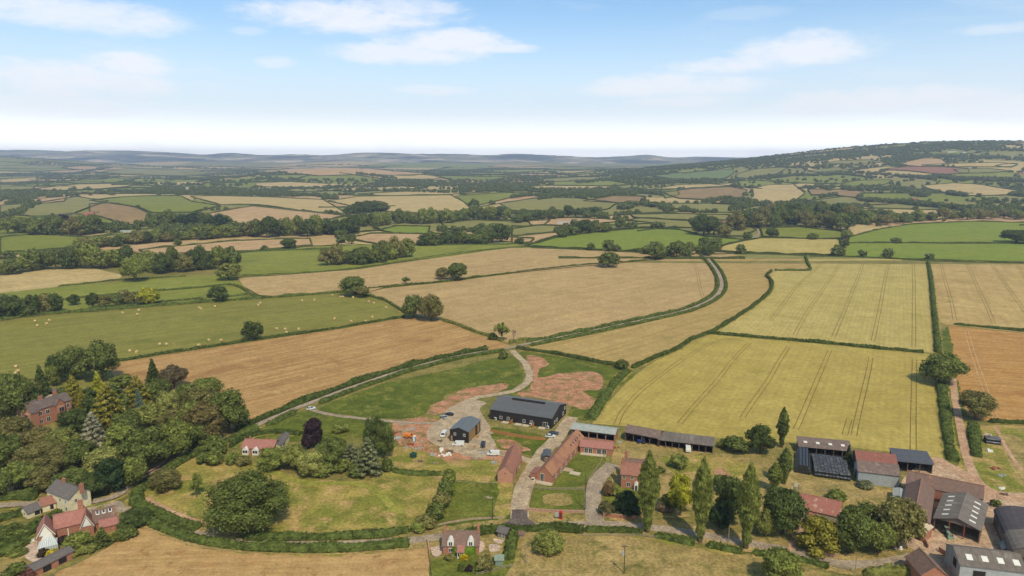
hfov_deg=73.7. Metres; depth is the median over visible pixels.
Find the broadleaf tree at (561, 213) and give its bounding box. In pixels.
[557,209,564,217]
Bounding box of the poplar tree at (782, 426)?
[775,407,789,447]
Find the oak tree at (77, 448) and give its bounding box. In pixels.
[60,436,96,467]
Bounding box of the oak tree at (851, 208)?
[842,204,858,214]
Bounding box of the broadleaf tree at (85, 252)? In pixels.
[77,243,101,267]
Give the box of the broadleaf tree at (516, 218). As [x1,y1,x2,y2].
[509,214,523,222]
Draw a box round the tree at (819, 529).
[793,513,842,559]
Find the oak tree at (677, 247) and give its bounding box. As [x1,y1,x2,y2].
[669,240,686,256]
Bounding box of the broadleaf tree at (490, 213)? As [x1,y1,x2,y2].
[483,206,496,219]
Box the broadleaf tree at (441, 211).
[436,210,445,222]
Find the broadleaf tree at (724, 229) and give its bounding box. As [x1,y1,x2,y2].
[717,224,732,236]
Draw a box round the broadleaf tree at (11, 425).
[0,415,34,438]
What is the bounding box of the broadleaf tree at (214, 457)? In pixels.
[204,450,224,464]
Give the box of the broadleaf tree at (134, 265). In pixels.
[117,256,146,281]
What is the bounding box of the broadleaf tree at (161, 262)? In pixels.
[151,251,173,273]
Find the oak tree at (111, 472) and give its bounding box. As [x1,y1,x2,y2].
[90,457,127,492]
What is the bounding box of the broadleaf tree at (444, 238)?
[438,231,449,243]
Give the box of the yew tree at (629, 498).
[611,490,641,517]
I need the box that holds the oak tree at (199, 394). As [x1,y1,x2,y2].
[177,385,217,410]
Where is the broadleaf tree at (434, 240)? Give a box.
[424,231,440,245]
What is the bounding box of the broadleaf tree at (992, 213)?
[985,210,999,218]
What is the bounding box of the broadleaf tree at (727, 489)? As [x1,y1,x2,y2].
[714,475,740,525]
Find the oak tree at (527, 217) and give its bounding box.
[521,213,532,221]
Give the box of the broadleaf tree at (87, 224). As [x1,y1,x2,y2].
[74,215,93,234]
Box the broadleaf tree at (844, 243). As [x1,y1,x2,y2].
[840,240,849,246]
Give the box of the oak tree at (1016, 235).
[999,229,1023,241]
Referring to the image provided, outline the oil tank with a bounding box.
[410,452,416,457]
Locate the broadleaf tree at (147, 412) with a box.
[133,402,167,426]
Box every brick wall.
[131,456,172,487]
[524,479,536,510]
[603,512,635,519]
[938,547,950,571]
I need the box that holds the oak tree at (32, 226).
[25,220,43,234]
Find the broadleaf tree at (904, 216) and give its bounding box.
[899,212,909,223]
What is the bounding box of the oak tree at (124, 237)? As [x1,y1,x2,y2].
[116,233,131,241]
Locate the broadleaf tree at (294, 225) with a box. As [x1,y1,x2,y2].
[289,215,302,235]
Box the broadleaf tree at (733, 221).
[725,209,746,229]
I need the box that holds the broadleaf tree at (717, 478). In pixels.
[713,474,727,486]
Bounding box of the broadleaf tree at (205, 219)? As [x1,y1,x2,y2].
[200,213,213,225]
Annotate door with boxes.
[540,473,543,480]
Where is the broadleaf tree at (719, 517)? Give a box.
[708,505,730,530]
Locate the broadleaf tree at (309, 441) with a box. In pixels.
[301,433,317,447]
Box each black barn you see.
[449,415,480,442]
[489,395,566,429]
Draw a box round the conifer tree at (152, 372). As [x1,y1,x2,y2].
[144,359,158,383]
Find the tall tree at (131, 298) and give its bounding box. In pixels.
[127,292,138,303]
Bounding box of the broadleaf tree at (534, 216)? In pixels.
[529,212,538,219]
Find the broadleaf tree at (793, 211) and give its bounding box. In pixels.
[789,208,799,224]
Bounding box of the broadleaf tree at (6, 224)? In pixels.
[0,218,16,233]
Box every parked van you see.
[440,429,446,437]
[452,440,463,446]
[487,450,499,455]
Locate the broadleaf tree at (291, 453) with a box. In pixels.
[280,443,308,467]
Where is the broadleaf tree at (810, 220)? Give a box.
[803,211,817,226]
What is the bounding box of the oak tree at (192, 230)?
[187,225,202,238]
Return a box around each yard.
[87,500,125,513]
[427,400,495,456]
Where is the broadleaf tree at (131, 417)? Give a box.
[107,408,140,429]
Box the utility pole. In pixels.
[621,545,628,573]
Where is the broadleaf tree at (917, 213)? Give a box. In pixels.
[910,209,926,220]
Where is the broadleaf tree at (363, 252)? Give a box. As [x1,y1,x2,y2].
[352,245,373,263]
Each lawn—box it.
[428,554,514,575]
[448,493,495,520]
[529,485,584,509]
[554,454,605,486]
[957,425,1023,492]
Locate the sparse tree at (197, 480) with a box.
[189,473,202,496]
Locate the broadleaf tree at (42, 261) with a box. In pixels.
[39,252,52,268]
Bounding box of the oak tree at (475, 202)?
[468,198,479,207]
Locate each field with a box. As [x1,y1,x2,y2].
[0,177,36,182]
[0,186,32,189]
[0,269,121,292]
[0,275,251,316]
[0,293,408,389]
[1,197,101,215]
[1,234,126,252]
[34,197,65,202]
[39,184,128,189]
[55,528,430,575]
[68,178,132,182]
[90,203,146,223]
[97,196,215,211]
[105,168,206,174]
[107,229,153,237]
[110,317,509,428]
[143,239,310,252]
[195,196,342,212]
[206,206,339,223]
[237,242,520,275]
[238,248,649,295]
[256,182,327,186]
[265,167,422,174]
[333,195,468,211]
[356,234,510,242]
[370,259,713,343]
[373,190,474,194]
[383,226,428,232]
[390,175,438,178]
[443,220,542,227]
[455,193,518,203]
[479,204,514,219]
[483,198,614,209]
[505,534,821,575]
[513,226,558,234]
[513,233,556,241]
[529,259,807,369]
[530,217,614,224]
[532,229,738,249]
[587,196,643,201]
[592,334,944,458]
[609,218,691,227]
[632,214,727,218]
[657,169,732,178]
[658,183,731,188]
[665,189,677,196]
[666,187,746,198]
[709,226,754,234]
[718,259,933,352]
[720,238,839,253]
[737,167,784,177]
[751,184,803,202]
[761,227,844,238]
[809,189,860,196]
[811,165,859,171]
[818,197,886,205]
[829,160,881,163]
[835,180,890,185]
[845,243,1023,260]
[849,222,1023,242]
[889,167,964,173]
[903,158,946,165]
[925,183,1016,194]
[931,264,1023,332]
[936,163,1012,165]
[947,326,1023,421]
[957,169,1005,172]
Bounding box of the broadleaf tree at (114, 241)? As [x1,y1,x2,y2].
[108,236,123,246]
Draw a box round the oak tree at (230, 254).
[221,246,241,263]
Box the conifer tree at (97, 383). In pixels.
[92,371,104,396]
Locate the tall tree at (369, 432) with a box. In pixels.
[362,415,388,448]
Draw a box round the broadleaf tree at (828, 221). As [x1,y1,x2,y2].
[822,212,836,227]
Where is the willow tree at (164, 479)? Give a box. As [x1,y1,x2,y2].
[146,467,181,492]
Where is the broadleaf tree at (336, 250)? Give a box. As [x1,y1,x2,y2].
[328,243,343,264]
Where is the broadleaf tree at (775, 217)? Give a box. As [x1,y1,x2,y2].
[768,210,781,226]
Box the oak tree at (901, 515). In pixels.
[871,494,928,548]
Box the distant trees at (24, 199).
[0,140,1023,258]
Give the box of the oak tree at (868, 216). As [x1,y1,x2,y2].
[859,211,876,222]
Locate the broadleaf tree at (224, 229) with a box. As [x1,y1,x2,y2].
[219,224,231,237]
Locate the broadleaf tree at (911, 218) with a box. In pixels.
[899,213,914,222]
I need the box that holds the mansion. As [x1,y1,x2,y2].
[15,391,71,427]
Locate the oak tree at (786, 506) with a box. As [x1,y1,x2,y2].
[762,483,809,534]
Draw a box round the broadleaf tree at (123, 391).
[121,387,130,393]
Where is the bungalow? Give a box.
[241,436,278,455]
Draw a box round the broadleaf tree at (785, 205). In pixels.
[771,203,788,212]
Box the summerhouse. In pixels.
[496,525,511,538]
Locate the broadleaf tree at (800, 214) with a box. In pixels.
[794,210,808,224]
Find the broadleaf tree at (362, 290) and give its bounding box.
[357,285,369,297]
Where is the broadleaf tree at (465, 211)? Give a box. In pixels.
[458,208,472,217]
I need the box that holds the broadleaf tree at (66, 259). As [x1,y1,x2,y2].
[58,247,78,268]
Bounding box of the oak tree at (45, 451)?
[5,436,70,468]
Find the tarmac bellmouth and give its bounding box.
[505,509,535,525]
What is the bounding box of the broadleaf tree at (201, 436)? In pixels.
[188,422,208,448]
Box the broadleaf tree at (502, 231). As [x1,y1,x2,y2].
[493,223,509,241]
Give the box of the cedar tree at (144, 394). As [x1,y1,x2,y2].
[125,375,154,409]
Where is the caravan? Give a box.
[685,444,690,451]
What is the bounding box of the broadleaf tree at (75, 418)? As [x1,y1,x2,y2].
[54,407,88,432]
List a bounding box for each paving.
[24,540,41,561]
[431,545,442,556]
[479,541,484,551]
[489,544,500,551]
[493,538,503,543]
[563,467,573,471]
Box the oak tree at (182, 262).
[174,254,193,271]
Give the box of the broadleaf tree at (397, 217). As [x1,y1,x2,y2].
[391,208,403,223]
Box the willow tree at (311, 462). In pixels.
[294,449,323,476]
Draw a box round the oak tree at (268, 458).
[255,445,284,470]
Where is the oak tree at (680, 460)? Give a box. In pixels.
[669,454,689,468]
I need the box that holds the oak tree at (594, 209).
[589,206,600,212]
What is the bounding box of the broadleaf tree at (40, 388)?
[33,381,42,390]
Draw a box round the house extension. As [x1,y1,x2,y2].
[276,432,289,447]
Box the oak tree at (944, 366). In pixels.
[917,351,970,381]
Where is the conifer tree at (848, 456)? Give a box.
[844,445,852,466]
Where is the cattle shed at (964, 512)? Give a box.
[933,492,988,542]
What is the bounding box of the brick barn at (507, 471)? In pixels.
[497,443,521,483]
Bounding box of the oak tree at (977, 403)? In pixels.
[957,388,1000,418]
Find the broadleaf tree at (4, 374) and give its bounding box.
[0,373,12,383]
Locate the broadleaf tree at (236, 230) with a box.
[225,225,242,236]
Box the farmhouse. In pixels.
[620,450,645,490]
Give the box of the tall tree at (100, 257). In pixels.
[90,250,112,268]
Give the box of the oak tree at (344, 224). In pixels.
[338,218,353,231]
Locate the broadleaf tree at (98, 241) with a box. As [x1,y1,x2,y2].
[89,235,104,246]
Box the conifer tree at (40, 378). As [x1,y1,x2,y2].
[34,364,50,396]
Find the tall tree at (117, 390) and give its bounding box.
[102,386,121,398]
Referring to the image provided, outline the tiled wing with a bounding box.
[579,439,613,456]
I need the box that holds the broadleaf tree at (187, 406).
[176,400,198,421]
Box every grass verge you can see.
[0,264,723,510]
[0,270,719,502]
[116,511,904,574]
[127,505,913,559]
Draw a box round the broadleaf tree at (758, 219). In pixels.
[750,212,766,227]
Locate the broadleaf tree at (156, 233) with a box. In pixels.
[149,228,163,242]
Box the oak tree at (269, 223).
[259,216,279,237]
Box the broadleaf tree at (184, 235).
[178,231,192,239]
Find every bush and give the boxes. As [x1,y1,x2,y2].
[0,522,25,539]
[0,561,26,575]
[5,546,28,558]
[16,526,30,533]
[20,569,36,575]
[35,547,49,557]
[45,548,58,555]
[57,535,66,544]
[72,548,79,557]
[76,542,96,554]
[109,530,119,541]
[115,524,138,541]
[116,506,153,527]
[202,434,227,453]
[224,452,239,464]
[235,456,251,466]
[313,461,335,477]
[331,423,349,433]
[333,458,352,472]
[346,461,371,477]
[381,457,392,471]
[410,520,427,533]
[414,513,438,529]
[442,468,456,481]
[444,553,454,561]
[457,563,465,571]
[459,553,467,560]
[464,564,472,572]
[488,332,497,339]
[498,351,508,358]
[514,238,524,243]
[533,528,565,555]
[598,501,614,514]
[602,480,613,495]
[612,486,619,495]
[615,359,629,368]
[633,247,641,251]
[656,500,674,512]
[657,466,665,472]
[702,247,713,255]
[716,438,728,447]
[742,232,752,238]
[807,233,818,239]
[827,488,847,500]
[855,480,873,490]
[890,237,901,243]
[989,499,1001,506]
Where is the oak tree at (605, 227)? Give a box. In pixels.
[599,222,612,231]
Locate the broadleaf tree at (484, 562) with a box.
[476,554,493,570]
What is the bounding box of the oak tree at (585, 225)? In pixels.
[577,219,594,231]
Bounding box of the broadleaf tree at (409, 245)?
[397,237,415,256]
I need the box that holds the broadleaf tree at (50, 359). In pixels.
[44,353,74,381]
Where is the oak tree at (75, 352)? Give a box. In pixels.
[53,345,84,378]
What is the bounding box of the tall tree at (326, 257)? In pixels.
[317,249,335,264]
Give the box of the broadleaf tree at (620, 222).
[615,217,625,226]
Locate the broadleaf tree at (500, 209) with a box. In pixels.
[494,206,504,218]
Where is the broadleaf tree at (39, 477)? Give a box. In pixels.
[23,465,58,492]
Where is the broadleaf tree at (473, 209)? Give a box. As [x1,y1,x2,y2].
[467,204,477,218]
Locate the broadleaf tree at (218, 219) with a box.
[212,213,229,225]
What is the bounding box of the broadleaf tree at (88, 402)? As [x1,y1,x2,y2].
[81,396,101,414]
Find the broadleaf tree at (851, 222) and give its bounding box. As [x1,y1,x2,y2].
[844,211,856,229]
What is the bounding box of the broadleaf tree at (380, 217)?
[372,212,385,224]
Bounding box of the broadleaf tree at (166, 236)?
[159,233,175,241]
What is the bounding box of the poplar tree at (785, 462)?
[776,446,792,484]
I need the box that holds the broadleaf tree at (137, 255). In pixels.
[129,253,147,258]
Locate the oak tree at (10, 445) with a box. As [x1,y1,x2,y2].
[0,432,23,466]
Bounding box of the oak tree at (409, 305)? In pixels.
[401,294,422,317]
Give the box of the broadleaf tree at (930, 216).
[924,212,938,220]
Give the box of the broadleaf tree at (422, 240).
[416,233,432,244]
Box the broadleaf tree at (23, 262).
[12,256,30,271]
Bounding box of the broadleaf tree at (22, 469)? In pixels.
[0,460,36,489]
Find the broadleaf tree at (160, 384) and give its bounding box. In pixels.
[149,377,173,399]
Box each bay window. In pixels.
[17,410,23,416]
[57,405,64,411]
[242,446,249,454]
[252,446,258,455]
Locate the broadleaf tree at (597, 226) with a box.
[593,223,603,231]
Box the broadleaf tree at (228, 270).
[214,262,241,279]
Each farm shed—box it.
[851,450,897,467]
[854,460,900,487]
[892,487,904,497]
[915,523,933,541]
[944,543,1023,575]
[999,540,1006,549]
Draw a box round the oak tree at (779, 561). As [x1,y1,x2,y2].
[761,546,804,575]
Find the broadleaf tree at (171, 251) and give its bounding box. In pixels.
[164,245,178,271]
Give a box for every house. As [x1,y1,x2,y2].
[36,499,121,551]
[82,212,94,215]
[904,547,947,575]
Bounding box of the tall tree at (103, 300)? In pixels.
[96,295,111,305]
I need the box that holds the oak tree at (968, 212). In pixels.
[959,208,976,219]
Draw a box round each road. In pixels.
[0,253,723,507]
[117,506,908,567]
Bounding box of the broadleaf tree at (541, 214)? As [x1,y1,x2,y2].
[537,210,546,219]
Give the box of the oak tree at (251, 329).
[240,321,263,339]
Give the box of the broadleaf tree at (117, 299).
[109,294,122,304]
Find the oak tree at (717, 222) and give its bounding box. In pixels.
[704,217,723,234]
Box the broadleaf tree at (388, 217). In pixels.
[382,211,392,224]
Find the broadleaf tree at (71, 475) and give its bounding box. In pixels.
[47,466,88,484]
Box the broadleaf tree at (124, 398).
[111,394,134,411]
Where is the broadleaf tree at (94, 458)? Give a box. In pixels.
[81,445,121,472]
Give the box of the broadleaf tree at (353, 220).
[348,215,360,233]
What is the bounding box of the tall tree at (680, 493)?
[667,473,693,515]
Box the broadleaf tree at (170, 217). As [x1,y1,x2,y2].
[161,209,178,223]
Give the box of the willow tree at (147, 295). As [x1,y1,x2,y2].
[135,287,160,303]
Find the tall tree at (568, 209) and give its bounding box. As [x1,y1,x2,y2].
[563,204,574,216]
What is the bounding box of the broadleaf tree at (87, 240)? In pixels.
[76,237,94,245]
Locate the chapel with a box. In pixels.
[793,482,841,527]
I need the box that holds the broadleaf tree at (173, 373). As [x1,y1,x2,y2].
[157,364,188,387]
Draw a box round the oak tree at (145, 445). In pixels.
[115,425,172,470]
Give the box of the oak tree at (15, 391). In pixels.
[0,370,44,418]
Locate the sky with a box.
[0,0,1023,157]
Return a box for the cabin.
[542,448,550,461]
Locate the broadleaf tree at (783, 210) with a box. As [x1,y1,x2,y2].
[770,206,789,224]
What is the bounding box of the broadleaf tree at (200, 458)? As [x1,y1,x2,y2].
[196,452,208,462]
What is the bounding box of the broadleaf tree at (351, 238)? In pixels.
[346,233,356,243]
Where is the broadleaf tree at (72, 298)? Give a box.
[66,294,79,304]
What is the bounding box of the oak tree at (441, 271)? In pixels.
[435,267,448,278]
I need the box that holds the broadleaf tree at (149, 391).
[133,382,154,399]
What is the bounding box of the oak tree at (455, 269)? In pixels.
[446,262,466,280]
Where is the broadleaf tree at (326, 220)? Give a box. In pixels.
[320,218,331,233]
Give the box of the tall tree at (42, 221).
[37,215,51,234]
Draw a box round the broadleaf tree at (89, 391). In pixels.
[82,387,96,397]
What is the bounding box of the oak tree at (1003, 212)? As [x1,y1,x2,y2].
[996,209,1010,217]
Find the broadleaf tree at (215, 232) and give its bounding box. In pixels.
[203,223,222,238]
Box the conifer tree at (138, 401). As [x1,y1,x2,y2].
[134,388,143,407]
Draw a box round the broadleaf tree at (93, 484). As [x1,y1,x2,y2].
[75,472,107,497]
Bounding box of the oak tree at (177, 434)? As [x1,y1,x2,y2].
[157,416,197,457]
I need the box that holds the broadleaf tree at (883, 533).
[868,520,898,553]
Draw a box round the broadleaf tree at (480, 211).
[476,207,486,219]
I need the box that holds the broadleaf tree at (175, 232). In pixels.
[166,230,180,239]
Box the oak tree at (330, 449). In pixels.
[315,434,346,463]
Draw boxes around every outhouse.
[19,502,41,518]
[38,495,56,511]
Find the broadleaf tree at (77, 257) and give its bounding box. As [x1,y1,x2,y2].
[67,245,82,267]
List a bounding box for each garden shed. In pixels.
[25,546,74,575]
[494,554,503,565]
[518,531,524,537]
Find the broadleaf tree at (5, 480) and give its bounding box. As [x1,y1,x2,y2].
[0,468,19,496]
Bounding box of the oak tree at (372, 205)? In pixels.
[365,200,376,209]
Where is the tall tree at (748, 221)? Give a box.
[741,211,751,226]
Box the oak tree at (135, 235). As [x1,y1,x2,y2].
[126,229,145,243]
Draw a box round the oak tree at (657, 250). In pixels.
[647,242,666,259]
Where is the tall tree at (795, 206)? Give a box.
[792,204,802,210]
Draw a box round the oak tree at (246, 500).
[198,468,290,533]
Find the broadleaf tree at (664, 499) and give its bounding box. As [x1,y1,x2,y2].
[660,493,678,507]
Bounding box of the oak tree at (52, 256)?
[44,250,61,268]
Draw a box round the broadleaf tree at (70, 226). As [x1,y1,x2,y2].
[59,216,84,235]
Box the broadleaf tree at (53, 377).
[44,364,61,385]
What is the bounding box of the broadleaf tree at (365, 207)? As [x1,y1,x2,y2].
[359,201,370,212]
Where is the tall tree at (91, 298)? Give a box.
[85,292,98,306]
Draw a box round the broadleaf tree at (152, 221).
[145,214,159,228]
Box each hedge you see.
[0,290,344,320]
[0,487,39,500]
[0,508,22,521]
[0,508,62,547]
[0,535,32,556]
[58,275,185,286]
[62,283,264,299]
[62,293,255,310]
[118,315,404,361]
[128,491,202,531]
[130,423,259,492]
[143,516,409,552]
[229,428,302,447]
[234,345,488,431]
[241,241,510,252]
[242,525,410,540]
[243,246,527,275]
[265,409,297,425]
[318,348,504,403]
[354,292,401,311]
[368,258,649,287]
[391,467,441,475]
[439,318,503,340]
[464,521,583,535]
[502,529,518,559]
[508,337,526,343]
[516,345,616,366]
[527,253,719,341]
[531,258,727,345]
[532,247,641,252]
[583,368,630,419]
[584,525,643,535]
[631,269,773,368]
[653,531,694,545]
[705,540,743,554]
[710,331,923,352]
[712,252,804,255]
[752,548,829,569]
[774,255,812,270]
[810,255,1023,263]
[863,562,910,575]
[926,260,942,352]
[935,379,960,462]
[954,322,1023,331]
[967,421,982,457]
[988,418,1023,424]
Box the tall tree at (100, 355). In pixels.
[78,339,120,381]
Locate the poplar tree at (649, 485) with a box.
[637,450,660,532]
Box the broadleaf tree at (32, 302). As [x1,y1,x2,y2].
[23,294,40,312]
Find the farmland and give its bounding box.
[0,141,1023,258]
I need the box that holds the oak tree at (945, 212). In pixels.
[936,207,951,218]
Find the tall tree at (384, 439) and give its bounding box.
[374,423,394,457]
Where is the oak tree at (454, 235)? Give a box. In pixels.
[446,230,459,243]
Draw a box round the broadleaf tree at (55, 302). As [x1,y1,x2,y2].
[46,292,63,311]
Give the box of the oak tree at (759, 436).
[744,423,775,453]
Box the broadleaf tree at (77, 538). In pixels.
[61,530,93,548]
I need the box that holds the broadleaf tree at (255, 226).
[248,218,262,236]
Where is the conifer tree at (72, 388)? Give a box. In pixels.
[64,375,85,408]
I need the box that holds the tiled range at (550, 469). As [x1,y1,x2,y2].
[530,429,584,485]
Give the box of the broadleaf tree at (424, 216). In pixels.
[416,208,431,223]
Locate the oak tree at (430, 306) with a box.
[417,293,443,320]
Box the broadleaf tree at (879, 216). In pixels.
[877,214,888,222]
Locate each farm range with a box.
[903,478,934,526]
[906,470,983,501]
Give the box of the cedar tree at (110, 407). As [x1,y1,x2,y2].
[90,384,125,428]
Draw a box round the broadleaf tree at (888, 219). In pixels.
[879,215,894,224]
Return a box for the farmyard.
[901,457,1023,575]
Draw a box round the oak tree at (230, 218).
[222,215,232,222]
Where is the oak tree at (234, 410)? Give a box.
[209,388,249,433]
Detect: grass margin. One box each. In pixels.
[1,293,334,320]
[121,318,401,361]
[124,493,148,505]
[128,443,228,495]
[157,533,391,556]
[168,285,252,296]
[227,433,296,447]
[356,294,400,311]
[389,469,441,478]
[399,260,645,286]
[438,319,498,340]
[501,538,523,560]
[515,349,617,367]
[559,533,583,536]
[584,371,632,419]
[584,533,641,538]
[629,271,774,368]
[652,537,693,548]
[706,547,742,557]
[712,334,923,353]
[752,554,826,571]
[926,262,943,353]
[934,378,961,462]
[964,422,986,458]
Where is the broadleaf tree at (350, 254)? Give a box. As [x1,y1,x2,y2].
[346,248,360,264]
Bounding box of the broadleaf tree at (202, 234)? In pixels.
[195,230,212,239]
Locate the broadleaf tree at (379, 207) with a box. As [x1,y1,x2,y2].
[372,200,383,211]
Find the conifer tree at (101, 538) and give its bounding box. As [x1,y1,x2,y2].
[93,526,112,548]
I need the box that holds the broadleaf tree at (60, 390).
[57,387,65,393]
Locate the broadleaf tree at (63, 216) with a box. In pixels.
[58,214,69,220]
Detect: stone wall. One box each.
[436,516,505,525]
[526,508,583,513]
[809,551,838,557]
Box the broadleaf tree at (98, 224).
[86,214,106,233]
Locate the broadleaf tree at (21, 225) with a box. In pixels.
[15,217,37,232]
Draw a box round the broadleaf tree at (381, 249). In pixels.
[372,240,388,262]
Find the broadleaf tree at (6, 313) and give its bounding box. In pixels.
[0,293,16,316]
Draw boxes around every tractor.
[637,437,645,443]
[942,525,954,539]
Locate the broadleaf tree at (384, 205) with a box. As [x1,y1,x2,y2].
[378,201,389,210]
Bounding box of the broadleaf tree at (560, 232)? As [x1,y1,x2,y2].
[555,228,567,236]
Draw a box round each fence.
[477,564,511,574]
[490,429,544,439]
[528,485,583,489]
[586,454,604,489]
[834,564,851,570]
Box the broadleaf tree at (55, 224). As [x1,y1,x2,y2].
[41,215,64,233]
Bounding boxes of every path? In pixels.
[145,496,205,523]
[254,465,406,515]
[551,440,561,446]
[788,525,804,551]
[994,427,1023,469]
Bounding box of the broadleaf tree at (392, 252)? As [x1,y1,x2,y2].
[385,241,398,258]
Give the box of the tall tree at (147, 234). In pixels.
[142,230,152,243]
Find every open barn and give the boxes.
[571,422,617,442]
[624,424,662,446]
[658,431,713,452]
[796,436,852,456]
[889,447,933,473]
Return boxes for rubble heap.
[438,452,451,456]
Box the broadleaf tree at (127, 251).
[117,244,134,262]
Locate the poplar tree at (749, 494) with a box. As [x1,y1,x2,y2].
[737,461,762,548]
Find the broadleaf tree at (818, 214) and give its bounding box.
[812,211,823,226]
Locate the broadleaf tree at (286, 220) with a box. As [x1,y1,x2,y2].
[278,217,291,235]
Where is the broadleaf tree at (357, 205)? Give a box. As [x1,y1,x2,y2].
[351,201,362,213]
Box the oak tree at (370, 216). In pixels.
[367,214,373,223]
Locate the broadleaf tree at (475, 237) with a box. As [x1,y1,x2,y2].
[465,233,482,243]
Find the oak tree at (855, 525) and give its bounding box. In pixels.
[834,506,875,553]
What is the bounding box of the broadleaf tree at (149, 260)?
[141,252,155,272]
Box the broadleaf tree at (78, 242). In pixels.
[70,239,85,247]
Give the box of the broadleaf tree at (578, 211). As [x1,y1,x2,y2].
[573,208,582,216]
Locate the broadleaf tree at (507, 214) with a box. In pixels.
[500,208,511,219]
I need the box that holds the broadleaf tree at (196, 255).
[185,245,206,270]
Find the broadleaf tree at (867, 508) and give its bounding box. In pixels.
[841,500,877,520]
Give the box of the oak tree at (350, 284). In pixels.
[337,276,364,295]
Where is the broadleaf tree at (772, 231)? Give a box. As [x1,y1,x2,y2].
[765,228,778,236]
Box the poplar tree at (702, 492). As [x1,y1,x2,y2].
[691,455,714,542]
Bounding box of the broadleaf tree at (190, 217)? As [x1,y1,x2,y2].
[182,213,197,224]
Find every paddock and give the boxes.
[144,459,439,532]
[365,446,497,484]
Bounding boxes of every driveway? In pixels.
[510,416,577,518]
[584,462,618,525]
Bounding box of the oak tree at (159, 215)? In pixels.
[155,212,165,220]
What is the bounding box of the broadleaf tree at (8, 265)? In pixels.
[0,258,21,274]
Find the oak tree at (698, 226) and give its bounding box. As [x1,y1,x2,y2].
[690,213,716,234]
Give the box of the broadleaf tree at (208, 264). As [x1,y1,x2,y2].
[200,251,214,269]
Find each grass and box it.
[254,411,392,441]
[319,355,523,418]
[426,480,512,528]
[479,538,504,556]
[490,427,548,455]
[493,462,512,519]
[507,351,634,420]
[529,511,584,517]
[543,493,572,505]
[611,441,892,517]
[662,455,760,479]
[936,327,966,463]
[998,435,1023,486]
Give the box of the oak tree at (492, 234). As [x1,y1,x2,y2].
[486,231,498,242]
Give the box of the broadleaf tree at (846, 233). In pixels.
[840,230,853,238]
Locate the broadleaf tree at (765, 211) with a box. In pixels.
[757,206,771,226]
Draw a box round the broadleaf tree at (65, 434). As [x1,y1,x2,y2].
[44,427,80,443]
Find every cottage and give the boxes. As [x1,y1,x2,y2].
[45,477,91,511]
[441,524,480,558]
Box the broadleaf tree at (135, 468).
[121,455,148,485]
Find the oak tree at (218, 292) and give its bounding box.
[206,286,228,298]
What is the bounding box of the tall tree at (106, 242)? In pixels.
[98,236,111,246]
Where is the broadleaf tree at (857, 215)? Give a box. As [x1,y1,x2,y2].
[854,209,864,220]
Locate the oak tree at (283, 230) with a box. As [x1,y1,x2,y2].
[272,221,288,235]
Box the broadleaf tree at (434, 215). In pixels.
[427,207,438,222]
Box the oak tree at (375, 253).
[367,249,380,262]
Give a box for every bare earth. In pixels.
[392,417,506,461]
[427,383,507,414]
[497,439,530,450]
[517,355,603,409]
[713,468,729,477]
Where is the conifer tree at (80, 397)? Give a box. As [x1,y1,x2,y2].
[76,388,84,408]
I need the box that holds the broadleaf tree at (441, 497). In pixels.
[432,491,450,505]
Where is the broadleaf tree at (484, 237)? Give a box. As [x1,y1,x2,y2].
[477,230,489,243]
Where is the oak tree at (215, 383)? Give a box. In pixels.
[191,376,224,392]
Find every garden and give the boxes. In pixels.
[0,555,55,575]
[602,483,641,513]
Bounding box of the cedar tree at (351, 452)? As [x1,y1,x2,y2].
[338,443,362,461]
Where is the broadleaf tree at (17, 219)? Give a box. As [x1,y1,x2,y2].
[10,216,25,230]
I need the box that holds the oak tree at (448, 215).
[439,208,455,222]
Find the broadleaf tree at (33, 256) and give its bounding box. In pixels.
[21,247,41,270]
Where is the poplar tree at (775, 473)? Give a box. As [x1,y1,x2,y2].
[767,461,783,487]
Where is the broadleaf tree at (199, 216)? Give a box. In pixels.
[192,211,204,222]
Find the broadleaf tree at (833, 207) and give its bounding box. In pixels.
[829,202,846,212]
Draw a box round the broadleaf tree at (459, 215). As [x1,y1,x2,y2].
[454,210,463,220]
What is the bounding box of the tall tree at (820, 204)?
[814,200,829,212]
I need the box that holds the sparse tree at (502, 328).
[493,322,509,338]
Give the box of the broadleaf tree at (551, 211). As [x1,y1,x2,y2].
[546,206,558,218]
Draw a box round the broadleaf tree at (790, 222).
[786,213,798,224]
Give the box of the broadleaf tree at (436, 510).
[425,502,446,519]
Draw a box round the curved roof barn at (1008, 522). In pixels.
[993,506,1023,557]
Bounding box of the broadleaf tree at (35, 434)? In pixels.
[15,425,54,447]
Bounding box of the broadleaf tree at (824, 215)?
[818,210,834,227]
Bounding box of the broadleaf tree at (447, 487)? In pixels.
[437,481,455,494]
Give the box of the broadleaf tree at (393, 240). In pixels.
[388,236,404,257]
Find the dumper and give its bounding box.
[403,432,413,438]
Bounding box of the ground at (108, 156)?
[0,150,1023,575]
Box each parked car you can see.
[545,433,555,437]
[549,431,558,434]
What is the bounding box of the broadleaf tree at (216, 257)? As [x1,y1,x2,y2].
[209,245,226,265]
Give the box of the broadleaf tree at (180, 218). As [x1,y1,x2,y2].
[175,215,184,222]
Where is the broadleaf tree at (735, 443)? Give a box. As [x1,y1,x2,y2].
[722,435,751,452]
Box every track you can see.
[309,409,441,423]
[437,350,536,463]
[931,457,1023,502]
[950,378,1002,504]
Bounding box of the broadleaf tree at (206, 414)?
[180,401,223,441]
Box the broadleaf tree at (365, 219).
[358,215,370,225]
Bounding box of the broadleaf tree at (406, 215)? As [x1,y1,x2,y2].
[402,210,413,222]
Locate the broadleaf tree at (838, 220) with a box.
[830,212,850,229]
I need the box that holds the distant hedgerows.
[0,141,1023,258]
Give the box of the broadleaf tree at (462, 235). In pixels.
[454,231,469,243]
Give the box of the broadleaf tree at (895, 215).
[888,211,899,222]
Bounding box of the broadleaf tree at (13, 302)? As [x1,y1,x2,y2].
[0,295,24,315]

